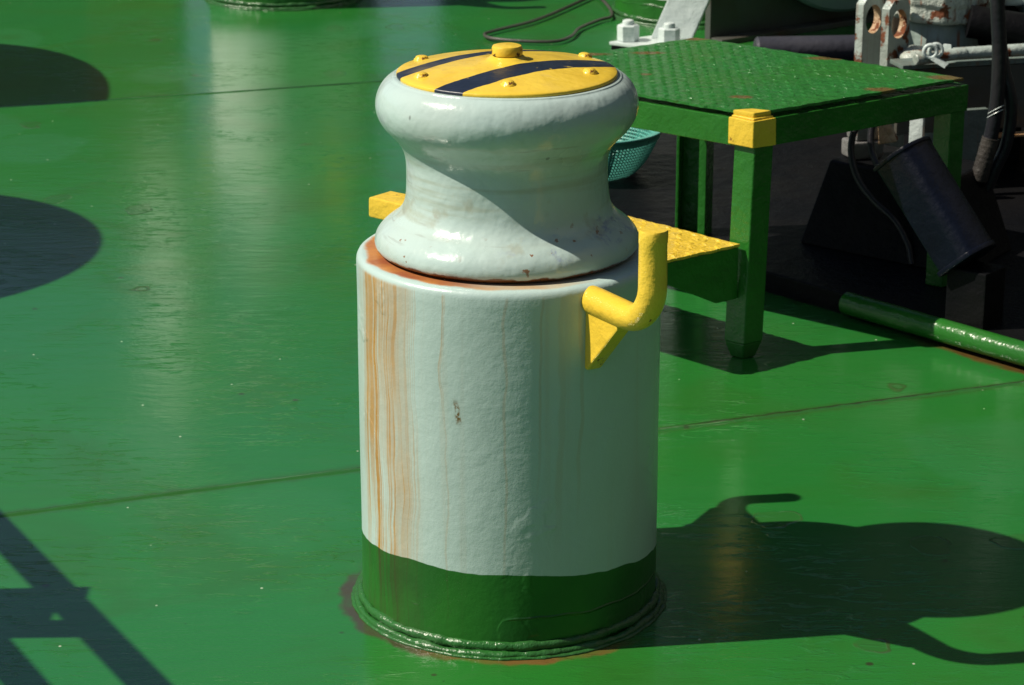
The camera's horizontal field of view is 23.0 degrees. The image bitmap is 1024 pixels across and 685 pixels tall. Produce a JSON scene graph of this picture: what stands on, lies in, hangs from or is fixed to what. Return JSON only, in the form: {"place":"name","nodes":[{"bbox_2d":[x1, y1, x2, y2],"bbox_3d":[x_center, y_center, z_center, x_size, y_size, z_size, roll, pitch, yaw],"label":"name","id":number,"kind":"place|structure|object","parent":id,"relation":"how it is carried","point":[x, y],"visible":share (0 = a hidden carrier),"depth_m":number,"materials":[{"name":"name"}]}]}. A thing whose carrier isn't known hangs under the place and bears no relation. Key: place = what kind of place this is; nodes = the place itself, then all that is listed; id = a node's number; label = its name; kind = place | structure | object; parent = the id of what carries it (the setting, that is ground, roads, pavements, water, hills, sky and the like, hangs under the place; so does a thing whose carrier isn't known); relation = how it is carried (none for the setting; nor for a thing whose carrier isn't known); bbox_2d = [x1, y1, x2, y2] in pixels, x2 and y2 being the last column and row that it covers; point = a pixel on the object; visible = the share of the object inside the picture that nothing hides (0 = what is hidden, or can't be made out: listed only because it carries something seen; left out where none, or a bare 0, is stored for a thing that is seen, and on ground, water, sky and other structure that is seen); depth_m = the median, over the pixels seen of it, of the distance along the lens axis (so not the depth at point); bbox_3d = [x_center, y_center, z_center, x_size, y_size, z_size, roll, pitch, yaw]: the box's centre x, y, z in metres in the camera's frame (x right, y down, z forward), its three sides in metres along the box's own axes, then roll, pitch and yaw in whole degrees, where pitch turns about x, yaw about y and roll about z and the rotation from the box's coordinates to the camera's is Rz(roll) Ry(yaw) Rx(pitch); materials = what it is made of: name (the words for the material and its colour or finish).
{"place":"outdoors","nodes":[
{"label":"outdoors","id":0,"kind":"place"},
{"bbox_2d":[0,0,1023,684],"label":"deck","id":1,"kind":"structure","parent":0,"point":[188,224],"depth_m":5.14,"materials":[{"name":"green paint"}]},
{"bbox_2d":[205,0,359,10],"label":"roller bollard","id":2,"kind":"object","parent":1,"relation":"on","point":[277,5],"visible":1,"depth_m":9.50,"materials":[{"name":"metal"}]},
{"bbox_2d":[351,42,667,660],"bbox_3d":[0.030,-0.012,4.141,0.686,0.963,0.541,10,21,28],"label":"roller bollard","id":3,"kind":"object","parent":1,"relation":"on","point":[511,264],"visible":1,"depth_m":3.98,"materials":[{"name":"metal"}]},
{"bbox_2d":[483,0,613,42],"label":"cable","id":4,"kind":"object","parent":1,"relation":"on","point":[572,35],"visible":1,"depth_m":9.10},
{"bbox_2d":[608,0,704,29],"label":"roller bollard","id":5,"kind":"object","parent":1,"relation":"on","point":[645,13],"visible":0.34,"depth_m":9.20,"materials":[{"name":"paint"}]},
{"bbox_2d":[609,0,709,49],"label":"winch stand","id":6,"kind":"object","parent":1,"relation":"on","point":[680,19],"visible":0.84,"depth_m":8.66,"materials":[{"name":"grey paint"}]},
{"bbox_2d":[590,37,968,357],"bbox_3d":[0.411,-0.349,5.818,0.997,0.545,0.783,-13,22,-36],"label":"work table","id":7,"kind":"object","parent":1,"relation":"on","point":[699,97],"visible":0.66,"depth_m":5.57,"materials":[{"name":"green paint"}]},
{"bbox_2d":[705,0,884,42],"bbox_3d":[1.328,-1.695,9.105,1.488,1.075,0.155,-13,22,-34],"label":"mooring winch","id":8,"kind":"object","parent":1,"relation":"on","point":[735,21],"visible":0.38,"depth_m":9.02,"materials":[{"name":"grey paint"}]},
{"bbox_2d":[608,127,1023,366],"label":"platform","id":9,"kind":"structure","parent":1,"relation":"on","point":[797,269],"depth_m":6.38,"materials":[{"name":"black paint"}]},
{"bbox_2d":[608,127,660,180],"bbox_3d":[0.205,-0.530,6.896,0.424,0.134,0.424,0,18,0],"label":"plastic basket","id":10,"kind":"object","parent":9,"relation":"on","point":[635,152],"visible":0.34,"depth_m":6.77,"materials":[{"name":"teal plastic"}]},
{"bbox_2d":[753,35,854,60],"bbox_3d":[1.110,-0.971,8.298,0.623,0.090,0.090,-2,18,-5],"label":"pipe","id":11,"kind":"object","parent":9,"relation":"on","point":[837,46],"visible":0.33,"depth_m":8.25,"materials":[{"name":"black metal"}]},
{"bbox_2d":[801,145,1010,267],"bbox_3d":[0.981,-0.336,6.179,0.494,0.198,0.316,15,23,38],"label":"machine bed","id":12,"kind":"object","parent":9,"relation":"on","point":[846,215],"visible":0.5,"depth_m":6.14,"materials":[{"name":"black paint"}]},
{"bbox_2d":[867,127,879,174],"bbox_3d":[0.903,-0.446,6.068,0.040,0.190,0.165,-8,19,-22],"label":"thin hose","id":13,"kind":"object","parent":12,"relation":"on","point":[871,148],"visible":0.36,"depth_m":6.10,"materials":[{"name":"black rubber"}]},
{"bbox_2d":[848,130,914,264],"bbox_3d":[0.887,-0.367,6.065,0.066,0.325,0.242,-9,20,-26],"label":"thin hose","id":14,"kind":"object","parent":12,"relation":"on","point":[878,205],"visible":0.86,"depth_m":6.07,"materials":[{"name":"black rubber"}]},
{"bbox_2d":[973,0,1006,188],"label":"hydraulic hose","id":15,"kind":"object","parent":12,"relation":"attached to","point":[985,156],"visible":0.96,"depth_m":6.06,"materials":[{"name":"black rubber"}]},
{"bbox_2d":[985,38,1017,193],"bbox_3d":[1.181,-0.491,6.140,0.096,0.509,0.050,0,18,0],"label":"hydraulic hose","id":16,"kind":"object","parent":12,"relation":"attached to","point":[1008,135],"visible":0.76,"depth_m":6.11,"materials":[{"name":"black rubber"}]},
{"bbox_2d":[854,0,1023,160],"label":"windlass","id":17,"kind":"object","parent":9,"relation":"on","point":[949,37],"visible":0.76,"depth_m":6.79,"materials":[{"name":"grey paint"}]},
{"bbox_2d":[873,136,1005,329],"bbox_3d":[0.955,-0.239,5.604,0.291,0.430,0.132,16,24,40],"label":"motor cover","id":18,"kind":"object","parent":9,"relation":"on","point":[956,241],"visible":0.94,"depth_m":5.55,"materials":[{"name":"black metal"}]},
{"bbox_2d":[839,292,1023,365],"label":"edge rail","id":19,"kind":"object","parent":1,"relation":"on","point":[964,336],"visible":1,"depth_m":5.59,"materials":[{"name":"green metal"}]},
{"bbox_2d":[841,124,897,159],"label":"valve block","id":20,"kind":"structure","parent":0,"point":[884,134],"depth_m":6.21,"materials":[{"name":"metal"}]}
]}

